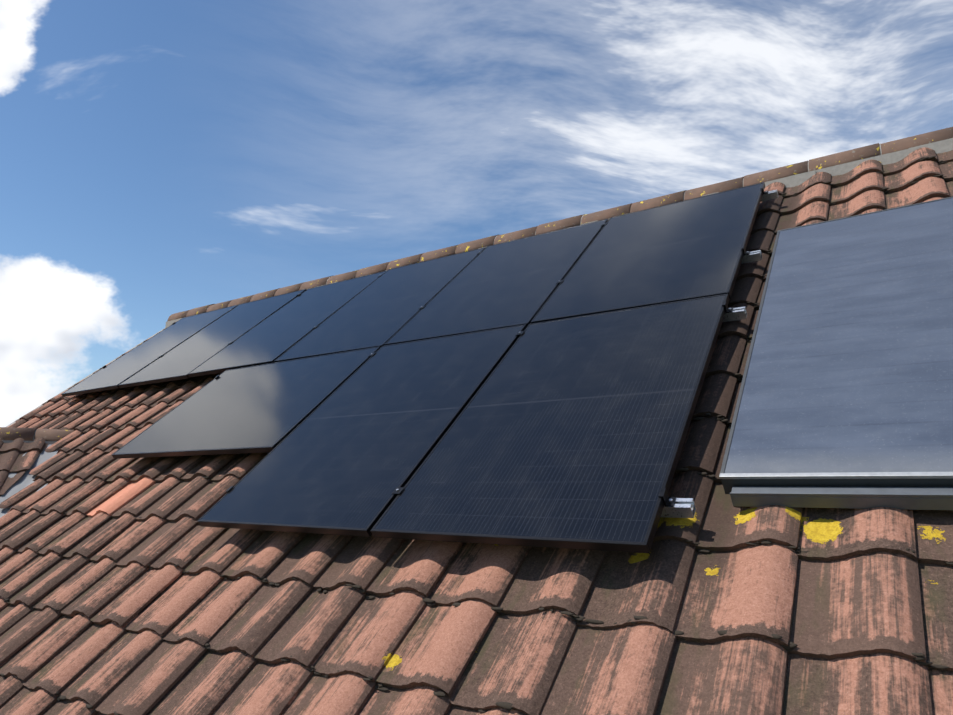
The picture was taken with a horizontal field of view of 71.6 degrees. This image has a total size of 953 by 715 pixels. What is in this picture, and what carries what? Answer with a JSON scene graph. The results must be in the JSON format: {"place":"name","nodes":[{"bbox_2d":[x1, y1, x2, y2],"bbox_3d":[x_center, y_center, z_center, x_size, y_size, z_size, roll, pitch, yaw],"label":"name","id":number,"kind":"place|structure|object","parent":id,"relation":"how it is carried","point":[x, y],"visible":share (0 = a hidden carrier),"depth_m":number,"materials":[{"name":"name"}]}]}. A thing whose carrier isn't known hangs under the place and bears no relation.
{"place":"outdoors","nodes":[
{"label":"outdoors","id":0,"kind":"place"},
{"bbox_2d":[0,428,47,495],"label":"roof tiles","id":1,"kind":"object","parent":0,"point":[13,459],"visible":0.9,"depth_m":5.59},
{"bbox_2d":[2,440,67,443],"bbox_3d":[-5.678,0.671,5.227,4.600,0.090,0.290,5,-12,-24],"label":"ridge mortar bed","id":2,"kind":"object","parent":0,"point":[46,442],"depth_m":5.84,"materials":[{"name":"grey concrete"}]},
{"bbox_2d":[0,427,73,440],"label":"ridge tiles","id":3,"kind":"object","parent":2,"relation":"on","point":[14,433],"visible":0.71,"depth_m":5.90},
{"bbox_2d":[0,0,952,426],"label":"sky","id":4,"kind":"structure","parent":0,"point":[160,159],"materials":[{"name":"blue"}]},
{"label":"ground","id":5,"kind":"structure","parent":0,"visible":0},
{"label":"wing","id":6,"kind":"object","parent":5,"relation":"on","visible":0},
{"bbox_2d":[0,428,93,517],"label":"valley flashing","id":7,"kind":"object","parent":6,"relation":"attached to","point":[25,479],"visible":0.15,"depth_m":5.35,"materials":[{"name":"grey metal"}]},
{"bbox_3d":[-1.105,0.727,3.754,11.040,0.044,6.920,-7,27,33],"label":"roof underlay","id":8,"kind":"object","parent":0,"visible":0},
{"bbox_2d":[6,328,164,426],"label":"roof verge","id":9,"kind":"structure","parent":8,"relation":"attached to","point":[85,377],"depth_m":8.25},
{"bbox_2d":[0,147,952,714],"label":"roof tiles","id":10,"kind":"object","parent":8,"relation":"on","point":[856,605],"visible":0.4,"depth_m":2.34,"materials":[{"name":"ceramic"}]},
{"bbox_2d":[102,186,777,517],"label":"pv mounting rails","id":11,"kind":"object","parent":10,"relation":"on","point":[674,507],"visible":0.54,"depth_m":3.17,"materials":[{"name":"silver metal"}]},
{"bbox_2d":[61,305,237,396],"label":"solar panel","id":12,"kind":"object","parent":11,"relation":"attached to","point":[120,370],"visible":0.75,"depth_m":7.29,"materials":[{"name":"black"}]},
{"bbox_2d":[118,289,306,387],"bbox_3d":[-2.663,-0.219,6.794,1.134,0.039,1.722,-7,28,33],"label":"solar panel","id":13,"kind":"object","parent":11,"relation":"attached to","point":[182,360],"visible":0.79,"depth_m":6.66,"materials":[{"name":"black"}]},
{"bbox_2d":[112,346,380,458],"bbox_3d":[-1.612,0.320,4.612,1.722,0.036,1.134,-7,27,33],"label":"solar panel","id":14,"kind":"object","parent":11,"relation":"on","point":[264,408],"visible":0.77,"depth_m":4.49,"materials":[{"name":"black glass"}]},
{"bbox_2d":[187,271,385,376],"bbox_3d":[-1.706,-0.339,6.160,1.134,0.037,1.722,-7,27,33],"label":"solar panel","id":15,"kind":"object","parent":11,"relation":"attached to","point":[273,337],"visible":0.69,"depth_m":6.01,"materials":[{"name":"black"}]},
{"bbox_2d":[197,324,526,536],"bbox_3d":[-0.537,0.321,3.599,1.134,0.039,1.722,-7,27,33],"label":"solar panel","id":16,"kind":"object","parent":11,"relation":"on","point":[349,455],"visible":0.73,"depth_m":3.39,"materials":[{"name":"black"}]},
{"bbox_2d":[274,247,485,362],"bbox_3d":[-0.749,-0.458,5.526,1.134,0.039,1.722,-7,28,33],"label":"solar panel","id":17,"kind":"object","parent":11,"relation":"on","point":[382,310],"visible":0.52,"depth_m":5.39,"materials":[{"name":"black"}]},
{"bbox_2d":[384,219,607,344],"bbox_3d":[0.207,-0.578,4.892,1.134,0.036,1.722,-7,28,33],"label":"solar panel","id":18,"kind":"object","parent":11,"relation":"on","point":[505,284],"visible":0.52,"depth_m":4.74,"materials":[{"name":"black"}]},
{"bbox_2d":[370,294,729,552],"bbox_3d":[0.420,0.201,2.965,1.134,0.037,1.722,-7,27,33],"label":"solar panel","id":19,"kind":"object","parent":11,"relation":"on","point":[568,433],"visible":0.98,"depth_m":2.71,"materials":[{"name":"black"}]},
{"bbox_2d":[531,182,764,323],"bbox_3d":[1.164,-0.698,4.258,1.134,0.036,1.722,-7,27,33],"label":"solar panel","id":20,"kind":"object","parent":11,"relation":"on","point":[682,250],"visible":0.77,"depth_m":4.08,"materials":[{"name":"black"}]},
{"bbox_2d":[0,156,952,714],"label":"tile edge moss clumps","id":21,"kind":"object","parent":10,"relation":"on","point":[580,618],"visible":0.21,"depth_m":2.28,"materials":[{"name":"green plant"}]},
{"bbox_2d":[719,197,952,509],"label":"solar thermal collector","id":22,"kind":"object","parent":10,"relation":"on","point":[845,398],"visible":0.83,"depth_m":2.46,"materials":[{"name":"blue glass"}]},
{"bbox_2d":[165,138,952,327],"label":"ridge mortar bed","id":23,"kind":"object","parent":8,"relation":"on","point":[943,146],"visible":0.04,"depth_m":4.60,"materials":[{"name":"grey concrete"}]},
{"bbox_2d":[167,127,952,320],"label":"ridge tiles","id":24,"kind":"object","parent":23,"relation":"on","point":[860,153],"visible":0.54,"depth_m":5.58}
]}

